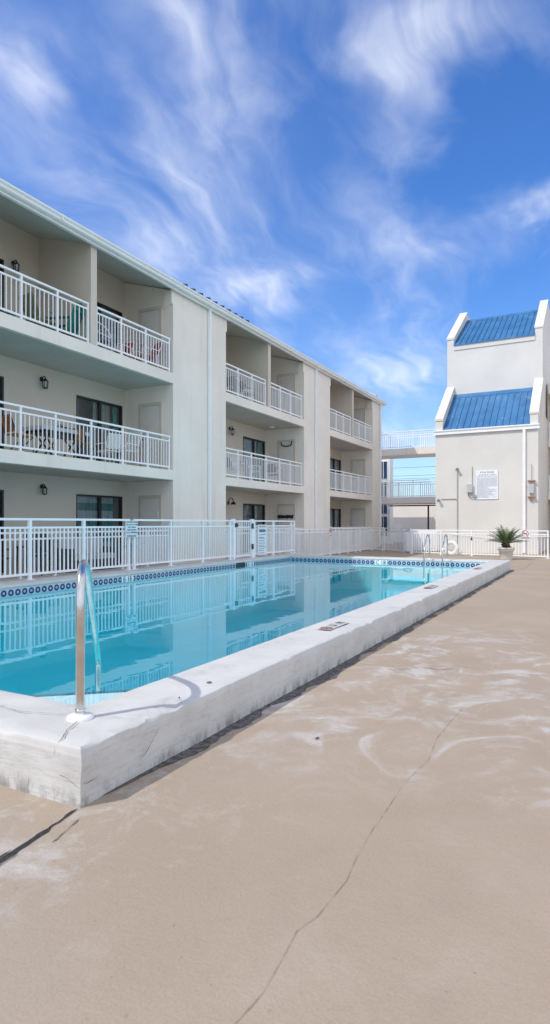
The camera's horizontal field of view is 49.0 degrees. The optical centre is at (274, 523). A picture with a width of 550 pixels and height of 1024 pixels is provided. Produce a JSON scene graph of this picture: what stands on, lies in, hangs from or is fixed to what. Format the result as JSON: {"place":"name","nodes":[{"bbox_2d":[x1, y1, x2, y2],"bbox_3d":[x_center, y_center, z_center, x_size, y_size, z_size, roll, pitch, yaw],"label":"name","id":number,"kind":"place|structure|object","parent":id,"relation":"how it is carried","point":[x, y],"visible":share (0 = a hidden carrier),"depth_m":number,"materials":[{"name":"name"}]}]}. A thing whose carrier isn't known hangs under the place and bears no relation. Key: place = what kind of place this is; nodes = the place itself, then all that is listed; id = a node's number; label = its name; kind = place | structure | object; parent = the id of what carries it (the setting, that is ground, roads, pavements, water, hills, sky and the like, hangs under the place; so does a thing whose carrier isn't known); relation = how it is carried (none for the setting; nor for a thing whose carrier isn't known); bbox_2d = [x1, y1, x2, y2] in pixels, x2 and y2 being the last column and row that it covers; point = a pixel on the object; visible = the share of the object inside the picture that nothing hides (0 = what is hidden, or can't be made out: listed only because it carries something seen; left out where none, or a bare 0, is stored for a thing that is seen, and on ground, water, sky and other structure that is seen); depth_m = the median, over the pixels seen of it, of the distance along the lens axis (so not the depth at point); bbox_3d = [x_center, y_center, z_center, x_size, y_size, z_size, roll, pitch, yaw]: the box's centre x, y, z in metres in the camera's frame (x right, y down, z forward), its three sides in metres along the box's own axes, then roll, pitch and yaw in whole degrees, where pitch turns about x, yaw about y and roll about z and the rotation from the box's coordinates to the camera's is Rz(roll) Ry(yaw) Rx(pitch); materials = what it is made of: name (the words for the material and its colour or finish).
{"place":"outdoors","nodes":[
{"label":"outdoors","id":0,"kind":"place"},
{"bbox_2d":[98,322,112,350],"bbox_3d":[-4.936,-4.988,16.322,0.596,0.859,0.933,0,0,28],"label":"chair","id":1,"kind":"object","parent":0,"point":[104,335],"visible":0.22,"depth_m":16.40,"materials":[{"name":"plastic"}]},
{"bbox_2d":[120,542,131,563],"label":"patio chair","id":2,"kind":"object","parent":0,"point":[130,550],"visible":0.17,"depth_m":17.77,"materials":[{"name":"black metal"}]},
{"bbox_2d":[0,178,386,580],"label":"motel building","id":3,"kind":"structure","parent":0,"point":[192,407],"depth_m":18.75,"materials":[{"name":"beige paint"}]},
{"bbox_2d":[0,490,3,572],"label":"sliding door","id":4,"kind":"structure","parent":3,"relation":"in","point":[1,491],"depth_m":15.23,"materials":[{"name":"brown metal"}]},
{"bbox_2d":[0,376,3,448],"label":"sliding door","id":5,"kind":"structure","parent":3,"relation":"in","point":[1,377],"depth_m":15.23,"materials":[{"name":"black glass"}]},
{"bbox_2d":[0,259,3,311],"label":"sliding door","id":6,"kind":"structure","parent":3,"relation":"in","point":[1,260],"depth_m":15.23,"materials":[{"name":"black glass"}]},
{"bbox_2d":[11,260,19,271],"bbox_3d":[-6.634,-6.589,15.450,0.216,0.322,0.140,0,0,28],"label":"wall lantern","id":7,"kind":"object","parent":3,"relation":"attached to","point":[16,265],"depth_m":15.40,"materials":[{"name":"black metal"}]},
{"bbox_2d":[1,414,33,452],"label":"bistro chair","id":8,"kind":"object","parent":3,"relation":"on","point":[8,424],"visible":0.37,"depth_m":14.02,"materials":[{"name":"orange wood"}]},
{"bbox_2d":[16,546,41,575],"bbox_3d":[-5.831,0.895,14.312,0.600,0.711,0.600,0,0,28],"label":"patio table","id":9,"kind":"object","parent":3,"relation":"on","point":[17,547],"visible":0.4,"depth_m":14.23,"materials":[{"name":"black metal"}]},
{"bbox_2d":[18,291,55,326],"bbox_3d":[-5.830,-5.057,14.893,0.649,0.996,0.734,0,0,38],"label":"sling chair","id":10,"kind":"object","parent":3,"relation":"on","point":[32,307],"visible":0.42,"depth_m":14.70,"materials":[{"name":"beige fabric"}]},
{"bbox_2d":[23,533,57,572],"bbox_3d":[-5.880,0.744,15.143,0.629,1.015,0.674,0,0,-42],"label":"patio chair","id":11,"kind":"object","parent":3,"relation":"on","point":[36,542],"visible":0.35,"depth_m":15.28,"materials":[{"name":"black metal"}]},
{"bbox_2d":[40,484,47,494],"bbox_3d":[-6.218,-0.914,16.248,0.204,0.304,0.133,0,0,28],"label":"wall lantern","id":12,"kind":"object","parent":3,"relation":"attached to","point":[44,489],"depth_m":16.20,"materials":[{"name":"black metal"}]},
{"bbox_2d":[40,376,48,388],"bbox_3d":[-6.202,-3.788,16.240,0.240,0.356,0.156,0,0,28],"label":"wall lantern","id":13,"kind":"object","parent":3,"relation":"attached to","point":[44,381],"depth_m":16.19,"materials":[{"name":"black metal"}]},
{"bbox_2d":[0,264,90,343],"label":"balcony railing","id":14,"kind":"object","parent":3,"relation":"on","point":[20,313],"visible":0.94,"depth_m":14.09,"materials":[{"name":"white metal"}]},
{"bbox_2d":[22,425,89,458],"bbox_3d":[-5.526,-1.980,15.316,0.840,0.761,1.560,0,0,28],"label":"folding table","id":15,"kind":"object","parent":3,"relation":"on","point":[48,432],"visible":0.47,"depth_m":14.95,"materials":[{"name":"black metal"}]},
{"bbox_2d":[45,302,84,336],"bbox_3d":[-5.292,-5.055,15.296,0.845,0.990,0.720,0,0,8],"label":"resin chair","id":16,"kind":"object","parent":3,"relation":"on","point":[72,320],"visible":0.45,"depth_m":15.19,"materials":[{"name":"green plastic"}]},
{"bbox_2d":[49,538,117,569],"bbox_3d":[-5.111,0.800,16.228,0.820,0.800,1.720,0,0,28],"label":"patio sofa","id":17,"kind":"object","parent":3,"relation":"on","point":[96,552],"visible":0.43,"depth_m":16.05,"materials":[{"name":"fabric"}]},
{"bbox_2d":[70,428,96,460],"bbox_3d":[-4.972,-2.012,15.632,0.448,0.824,0.605,0,0,18],"label":"bistro chair","id":18,"kind":"object","parent":3,"relation":"on","point":[81,436],"visible":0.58,"depth_m":15.44,"materials":[{"name":"orange wood"}]},
{"bbox_2d":[0,401,169,469],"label":"balcony railing","id":19,"kind":"object","parent":3,"relation":"on","point":[55,451],"visible":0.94,"depth_m":15.18,"materials":[{"name":"white metal"}]},
{"bbox_2d":[1,530,168,578],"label":"patio railing","id":20,"kind":"object","parent":3,"relation":"on","point":[55,574],"visible":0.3,"depth_m":16.42,"materials":[{"name":"white metal"}]},
{"bbox_2d":[76,494,121,562],"bbox_3d":[-5.363,0.202,18.285,0.203,2.095,1.920,0,0,28],"label":"sliding door","id":21,"kind":"structure","parent":3,"relation":"in","point":[87,506],"depth_m":18.27,"materials":[{"name":"black glass"}]},
{"bbox_2d":[76,395,121,463],"bbox_3d":[-5.363,-2.657,18.285,0.203,2.095,1.920,0,0,28],"label":"sliding door","id":22,"kind":"structure","parent":3,"relation":"in","point":[101,410],"depth_m":18.53,"materials":[{"name":"black glass"}]},
{"bbox_2d":[95,433,120,463],"bbox_3d":[-4.718,-2.067,17.190,0.674,0.916,0.529,0,0,38],"label":"white chair","id":23,"kind":"object","parent":3,"relation":"on","point":[117,442],"visible":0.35,"depth_m":17.06,"materials":[{"name":"plastic"}]},
{"bbox_2d":[97,302,121,350],"bbox_3d":[-5.363,-5.608,18.285,0.203,2.095,1.920,0,0,28],"label":"sliding door","id":24,"kind":"structure","parent":3,"relation":"in","point":[100,305],"depth_m":18.77,"materials":[{"name":"black glass"}]},
{"bbox_2d":[105,342,132,355],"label":"red chair","id":25,"kind":"object","parent":3,"relation":"on","point":[125,348],"visible":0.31,"depth_m":17.89,"materials":[{"name":"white plastic"}]},
{"bbox_2d":[113,431,141,465],"bbox_3d":[-4.377,-2.207,17.998,0.529,1.195,0.714,0,0,33],"label":"white chair","id":26,"kind":"object","parent":3,"relation":"on","point":[130,439],"visible":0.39,"depth_m":18.15,"materials":[{"name":"plastic"}]},
{"bbox_2d":[97,306,171,372],"bbox_3d":[-3.912,-5.080,16.911,0.110,1.040,3.140,0,0,28],"label":"balcony railing","id":27,"kind":"object","parent":3,"relation":"on","point":[121,352],"visible":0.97,"depth_m":16.86,"materials":[{"name":"white metal"}]},
{"bbox_2d":[134,341,162,367],"bbox_3d":[-3.812,-5.057,18.257,0.714,0.996,0.589,0,0,-42],"label":"red chair","id":28,"kind":"object","parent":3,"relation":"on","point":[152,351],"visible":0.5,"depth_m":18.28,"materials":[{"name":"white plastic"}]},
{"bbox_2d":[139,495,161,563],"bbox_3d":[-3.869,0.190,18.701,0.900,2.120,0.043,0,0,28],"label":"storage door","id":29,"kind":"structure","parent":3,"relation":"in","point":[148,508],"depth_m":18.68,"materials":[{"name":"paint"}]},
{"bbox_2d":[139,402,161,468],"bbox_3d":[-3.875,-2.670,18.690,0.900,2.120,0.068,0,0,28],"label":"storage door","id":30,"kind":"structure","parent":3,"relation":"in","point":[150,417],"depth_m":18.68,"materials":[{"name":"paint"}]},
{"bbox_2d":[139,305,161,368],"bbox_3d":[-3.875,-5.620,18.690,0.900,2.120,0.068,0,0,28],"label":"storage door","id":31,"kind":"structure","parent":3,"relation":"in","point":[152,320],"depth_m":18.68,"materials":[{"name":"paint"}]},
{"bbox_2d":[229,426,234,434],"bbox_3d":[-1.751,-3.772,24.633,0.252,0.373,0.164,0,0,28],"label":"wall lantern","id":32,"kind":"object","parent":3,"relation":"attached to","point":[232,431],"depth_m":24.58,"materials":[{"name":"black metal"}]},
{"bbox_2d":[226,457,244,478],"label":"iron chair","id":33,"kind":"object","parent":3,"relation":"on","point":[232,464],"visible":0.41,"depth_m":22.62,"materials":[{"name":"white metal"}]},
{"bbox_2d":[226,363,265,405],"bbox_3d":[-1.061,-5.080,22.295,0.110,1.040,2.975,0,0,28],"label":"balcony railing","id":34,"kind":"object","parent":3,"relation":"on","point":[252,388],"visible":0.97,"depth_m":22.27,"materials":[{"name":"white metal"}]},
{"bbox_2d":[240,460,260,479],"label":"iron chair","id":35,"kind":"object","parent":3,"relation":"on","point":[247,467],"visible":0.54,"depth_m":23.74,"materials":[{"name":"white metal"}]},
{"bbox_2d":[243,504,264,552],"bbox_3d":[-0.992,0.202,26.539,0.203,2.095,1.920,0,0,28],"label":"sliding door","id":36,"kind":"structure","parent":3,"relation":"in","point":[245,506],"depth_m":26.30,"materials":[{"name":"black glass"}]},
{"bbox_2d":[243,436,264,481],"bbox_3d":[-0.992,-2.657,26.539,0.203,2.095,1.920,0,0,28],"label":"sliding door","id":37,"kind":"structure","parent":3,"relation":"in","point":[249,444],"depth_m":26.54,"materials":[{"name":"black glass"}]},
{"bbox_2d":[226,528,301,557],"bbox_3d":[-0.286,0.720,23.758,0.110,1.060,6.285,0,0,28],"label":"patio railing","id":38,"kind":"object","parent":3,"relation":"on","point":[269,532],"visible":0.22,"depth_m":24.62,"materials":[{"name":"white metal"}]},
{"bbox_2d":[226,447,302,486],"bbox_3d":[-0.286,-2.130,23.758,0.110,1.040,6.285,0,0,28],"label":"balcony railing","id":39,"kind":"object","parent":3,"relation":"on","point":[290,473],"visible":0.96,"depth_m":23.55,"materials":[{"name":"white metal"}]},
{"bbox_2d":[268,464,282,483],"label":"round chair","id":40,"kind":"object","parent":3,"relation":"on","point":[274,470],"visible":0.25,"depth_m":25.23,"materials":[{"name":"metal"}]},
{"bbox_2d":[277,504,295,551],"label":"storage door","id":41,"kind":"structure","parent":3,"relation":"in","point":[282,509],"depth_m":26.95,"materials":[{"name":"paint"}]},
{"bbox_2d":[277,515,293,518],"bbox_3d":[0.451,-0.300,26.935,0.829,0.200,0.040,0,0,28],"label":"door plaque","id":42,"kind":"object","parent":41,"relation":"attached to","point":[284,516],"depth_m":26.91,"materials":[{"name":"black metal"}]},
{"bbox_2d":[277,439,295,485],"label":"storage door","id":43,"kind":"structure","parent":3,"relation":"in","point":[287,453],"depth_m":26.95,"materials":[{"name":"paint"}]},
{"bbox_2d":[277,373,295,416],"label":"storage door","id":44,"kind":"structure","parent":3,"relation":"in","point":[288,382],"depth_m":26.93,"materials":[{"name":"paint"}]},
{"bbox_2d":[271,382,301,418],"bbox_3d":[0.464,-5.080,25.174,0.110,1.040,3.080,0,0,28],"label":"balcony railing","id":45,"kind":"object","parent":3,"relation":"on","point":[280,400],"visible":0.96,"depth_m":25.23,"materials":[{"name":"white metal"}]},
{"bbox_2d":[330,508,340,529],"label":"sliding door","id":46,"kind":"structure","parent":3,"relation":"in","point":[333,512],"depth_m":34.79,"materials":[{"name":"black glass"}]},
{"bbox_2d":[330,458,340,490],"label":"sliding door","id":47,"kind":"structure","parent":3,"relation":"in","point":[333,462],"depth_m":34.73,"materials":[{"name":"brown metal"}]},
{"bbox_2d":[330,408,350,435],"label":"balcony railing","id":48,"kind":"object","parent":3,"relation":"on","point":[340,423],"visible":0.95,"depth_m":30.67,"materials":[{"name":"white metal"}]},
{"bbox_2d":[330,469,370,494],"bbox_3d":[4.059,-2.130,31.964,0.110,1.040,6.195,0,0,28],"label":"balcony railing","id":49,"kind":"object","parent":3,"relation":"on","point":[351,483],"visible":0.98,"depth_m":31.86,"materials":[{"name":"white metal"}]},
{"bbox_2d":[332,527,370,548],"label":"patio railing","id":50,"kind":"object","parent":3,"relation":"on","point":[334,539],"visible":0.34,"depth_m":31.10,"materials":[{"name":"white metal"}]},
{"bbox_2d":[351,508,364,529],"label":"storage door","id":51,"kind":"structure","parent":3,"relation":"in","point":[357,514],"depth_m":35.13,"materials":[{"name":"paint"}]},
{"bbox_2d":[351,459,364,493],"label":"storage door","id":52,"kind":"structure","parent":3,"relation":"in","point":[357,465],"depth_m":35.12,"materials":[{"name":"paint"}]},
{"bbox_2d":[354,408,364,440],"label":"storage door","id":53,"kind":"structure","parent":3,"relation":"in","point":[359,414],"depth_m":35.06,"materials":[{"name":"paint"}]},
{"bbox_2d":[354,419,370,442],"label":"balcony railing","id":54,"kind":"object","parent":3,"relation":"on","point":[358,431],"visible":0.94,"depth_m":33.49,"materials":[{"name":"white metal"}]},
{"bbox_2d":[227,376,243,391],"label":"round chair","id":55,"kind":"object","parent":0,"point":[233,383],"visible":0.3,"depth_m":22.31,"materials":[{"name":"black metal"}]},
{"bbox_2d":[233,380,254,396],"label":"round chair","id":56,"kind":"object","parent":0,"point":[243,388],"visible":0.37,"depth_m":23.04,"materials":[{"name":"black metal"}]},
{"bbox_2d":[0,542,549,1023],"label":"pool deck","id":57,"kind":"structure","parent":0,"point":[376,850],"depth_m":2.56,"materials":[{"name":"beige concrete"}]},
{"bbox_2d":[0,554,510,808],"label":"swimming pool","id":58,"kind":"structure","parent":57,"relation":"on","point":[244,659],"depth_m":6.68,"materials":[{"name":"blue paint"}]},
{"bbox_2d":[0,518,132,579],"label":"pool fence","id":59,"kind":"object","parent":58,"relation":"on","point":[82,543],"visible":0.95,"depth_m":12.71,"materials":[{"name":"white metal"}]},
{"bbox_2d":[125,521,137,536],"bbox_3d":[-3.461,0.135,14.573,0.016,0.400,0.430,0,0,28],"label":"swim diaper sign","id":60,"kind":"object","parent":59,"relation":"attached to","point":[131,528],"visible":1,"depth_m":14.56,"materials":[{"name":"white plastic"}]},
{"bbox_2d":[66,560,100,721],"bbox_3d":[-1.321,0.901,4.420,0.151,1.358,2.102,0,0,-12],"label":"grab rail","id":61,"kind":"object","parent":58,"relation":"on","point":[83,585],"visible":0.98,"depth_m":3.46,"materials":[{"name":"silver metal"}]},
{"bbox_2d":[132,519,232,569],"bbox_3d":[-2.396,0.507,16.696,0.136,1.225,4.631,0,0,28],"label":"pool fence","id":62,"kind":"object","parent":58,"relation":"on","point":[169,546],"visible":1,"depth_m":16.18,"materials":[{"name":"white metal"}]},
{"bbox_2d":[231,519,253,559],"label":"pool gate","id":63,"kind":"structure","parent":62,"relation":"attached to","point":[234,524],"depth_m":19.18,"materials":[{"name":"white metal"}]},
{"bbox_2d":[254,520,294,556],"bbox_3d":[0.010,0.507,21.239,0.136,1.225,3.151,0,0,28],"label":"pool fence","id":64,"kind":"object","parent":58,"relation":"on","point":[291,537],"visible":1,"depth_m":21.40,"materials":[{"name":"white metal"}]},
{"bbox_2d":[258,525,266,554],"bbox_3d":[-0.429,0.550,20.300,0.016,1.020,0.600,0,0,28],"label":"rules sign","id":65,"kind":"object","parent":64,"relation":"attached to","point":[262,539],"visible":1,"depth_m":20.31,"materials":[{"name":"white plastic"}]},
{"bbox_2d":[423,534,448,564],"bbox_3d":[5.023,1.282,18.848,0.670,1.885,0.795,0,0,28],"label":"pool ladder","id":66,"kind":"object","parent":58,"relation":"attached to","point":[445,536],"visible":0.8,"depth_m":18.76,"materials":[{"name":"silver metal"}]},
{"bbox_2d":[285,528,359,554],"bbox_3d":[2.328,0.820,26.569,0.110,1.200,8.330,0,0,28],"label":"deck fence","id":67,"kind":"object","parent":57,"relation":"on","point":[322,543],"visible":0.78,"depth_m":26.41,"materials":[{"name":"white metal"}]},
{"bbox_2d":[360,528,371,551],"bbox_3d":[4.670,0.820,31.077,0.110,1.200,1.870,0,0,27],"label":"deck fence","id":68,"kind":"object","parent":57,"relation":"on","point":[370,539],"visible":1,"depth_m":31.01,"materials":[{"name":"white metal"}]},
{"bbox_2d":[371,527,383,550],"bbox_3d":[5.382,0.810,31.684,0.800,1.220,0.110,0,0,44],"label":"deck fence","id":69,"kind":"object","parent":57,"relation":"on","point":[382,530],"visible":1,"depth_m":31.62,"materials":[{"name":"white metal"}]},
{"bbox_2d":[382,459,392,543],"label":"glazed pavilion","id":70,"kind":"structure","parent":57,"relation":"on","point":[387,476],"depth_m":42.28,"materials":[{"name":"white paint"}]},
{"bbox_2d":[382,516,387,535],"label":"window","id":71,"kind":"structure","parent":70,"relation":"in","point":[384,518],"depth_m":42.24,"materials":[{"name":"blue glass"}]},
{"bbox_2d":[382,505,387,513],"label":"window","id":72,"kind":"structure","parent":70,"relation":"in","point":[384,507],"depth_m":42.26,"materials":[{"name":"blue glass"}]},
{"bbox_2d":[382,482,387,497],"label":"window","id":73,"kind":"structure","parent":70,"relation":"in","point":[382,482],"depth_m":42.27,"materials":[{"name":"white paint"}]},
{"bbox_2d":[382,461,387,478],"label":"window","id":74,"kind":"structure","parent":70,"relation":"in","point":[384,463],"depth_m":42.26,"materials":[{"name":"blue glass"}]},
{"bbox_2d":[384,528,403,551],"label":"deck gate","id":75,"kind":"structure","parent":57,"relation":"on","point":[393,539],"depth_m":30.48,"materials":[{"name":"white metal"}]},
{"bbox_2d":[404,528,410,552],"bbox_3d":[6.386,0.815,29.095,0.110,1.210,1.330,0,0,-2],"label":"deck fence","id":76,"kind":"object","parent":57,"relation":"on","point":[407,541],"visible":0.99,"depth_m":29.08,"materials":[{"name":"white metal"}]},
{"bbox_2d":[388,505,435,529],"bbox_3d":[9.514,0.120,38.187,4.880,2.600,0.090,0,0,28],"label":"passage frame","id":77,"kind":"object","parent":57,"relation":"on","point":[418,505],"visible":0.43,"depth_m":38.08,"materials":[{"name":"black metal"}]},
{"bbox_2d":[393,504,435,541],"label":"boundary wall","id":78,"kind":"structure","parent":57,"relation":"on","point":[413,517],"depth_m":45.44,"materials":[{"name":"beige paint"}]},
{"bbox_2d":[413,530,439,551],"bbox_3d":[7.286,0.870,29.169,1.300,1.100,0.825,0,0,28],"label":"equipment cabinet","id":79,"kind":"object","parent":57,"relation":"on","point":[431,541],"visible":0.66,"depth_m":28.81,"materials":[{"name":"white plastic"}]},
{"bbox_2d":[444,540,458,554],"bbox_3d":[7.822,1.090,26.783,0.670,0.670,0.128,0,0,42],"label":"life ring","id":80,"kind":"object","parent":57,"relation":"on","point":[455,544],"visible":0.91,"depth_m":26.71,"materials":[{"name":"white plastic"}]},
{"bbox_2d":[410,529,549,558],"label":"deck fence","id":81,"kind":"object","parent":57,"relation":"on","point":[471,553],"visible":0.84,"depth_m":26.34,"materials":[{"name":"white metal"}]},
{"bbox_2d":[521,530,529,539],"bbox_3d":[10.271,0.460,24.788,0.360,0.400,0.026,0,0,42],"label":"no smoking sign","id":82,"kind":"object","parent":81,"relation":"attached to","point":[526,534],"visible":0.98,"depth_m":24.76,"materials":[{"name":"white plastic"}]},
{"bbox_2d":[488,526,526,559],"bbox_3d":[9.031,0.725,23.718,1.398,1.390,1.542,0,0,-12],"label":"potted palm","id":83,"kind":"object","parent":57,"relation":"on","point":[505,539],"visible":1,"depth_m":23.50,"materials":[{"name":"plant"}]},
{"bbox_2d":[0,0,549,496],"label":"sky","id":84,"kind":"structure","parent":0,"point":[350,180],"materials":[{"name":"blue"}]},
{"bbox_2d":[434,300,549,553],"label":"stair tower","id":85,"kind":"structure","parent":0,"point":[493,412],"depth_m":29.85,"materials":[{"name":"paint"}]},
{"bbox_2d":[382,446,435,504],"bbox_3d":[9.119,-2.960,38.169,5.597,3.440,2.000,0,0,28],"label":"footbridge","id":86,"kind":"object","parent":85,"relation":"attached to","point":[417,452],"visible":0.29,"depth_m":37.60,"materials":[{"name":"beige paint"}]},
{"bbox_2d":[382,428,435,448],"bbox_3d":[8.725,-5.230,37.337,5.480,1.100,0.110,0,0,28],"label":"bridge railing","id":87,"kind":"object","parent":86,"relation":"on","point":[390,447],"visible":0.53,"depth_m":37.64,"materials":[{"name":"white metal"}]},
{"bbox_2d":[382,479,435,497],"bbox_3d":[8.725,-2.150,37.337,5.480,1.100,0.110,0,0,28],"label":"bridge railing","id":88,"kind":"object","parent":86,"relation":"on","point":[390,483],"visible":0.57,"depth_m":37.64,"materials":[{"name":"white metal"}]},
{"bbox_2d":[382,481,435,497],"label":"bridge railing","id":89,"kind":"object","parent":86,"relation":"on","point":[420,484],"visible":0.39,"depth_m":39.38,"materials":[{"name":"white metal"}]},
{"bbox_2d":[385,433,435,448],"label":"bridge railing","id":90,"kind":"object","parent":86,"relation":"on","point":[420,436],"visible":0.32,"depth_m":39.38,"materials":[{"name":"white metal"}]},
{"bbox_2d":[437,468,458,543],"bbox_3d":[8.502,-0.676,29.629,1.066,4.093,0.249,0,0,28],"label":"conduit pipe","id":91,"kind":"object","parent":85,"relation":"attached to","point":[457,470],"depth_m":29.51,"materials":[{"name":"grey metal"}]},
{"bbox_2d":[467,467,476,497],"bbox_3d":[9.512,-1.983,29.174,0.430,1.534,0.128,0,0,28],"label":"junction box","id":92,"kind":"object","parent":85,"relation":"attached to","point":[469,487],"visible":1,"depth_m":29.16,"materials":[{"name":"metal"}]},
{"bbox_2d":[476,470,497,498],"bbox_3d":[10.142,-1.845,28.890,1.010,1.380,0.034,0,0,28],"label":"rules board","id":93,"kind":"object","parent":85,"relation":"attached to","point":[486,484],"visible":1,"depth_m":28.87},
{"bbox_2d":[528,464,534,501],"bbox_3d":[11.856,-1.879,27.905,0.320,1.743,0.178,0,0,28],"label":"meter box","id":94,"kind":"object","parent":85,"relation":"attached to","point":[531,487],"visible":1,"depth_m":27.86,"materials":[{"name":"grey metal"}]},
{"bbox_2d":[548,383,549,499],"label":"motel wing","id":95,"kind":"structure","parent":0,"point":[549,441],"depth_m":33.40,"materials":[{"name":"beige paint"}]},
{"bbox_3d":[8.567,0.635,26.332,0.090,0.190,0.086,0,0,28],"label":"rope hook","id":96,"kind":"object","parent":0,"visible":0},
{"bbox_2d":[452,534,548,537],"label":"float rope","id":97,"kind":"object","parent":96,"relation":"hanging from","point":[495,537],"visible":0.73,"depth_m":25.77,"materials":[{"name":"white plastic"}]}
]}

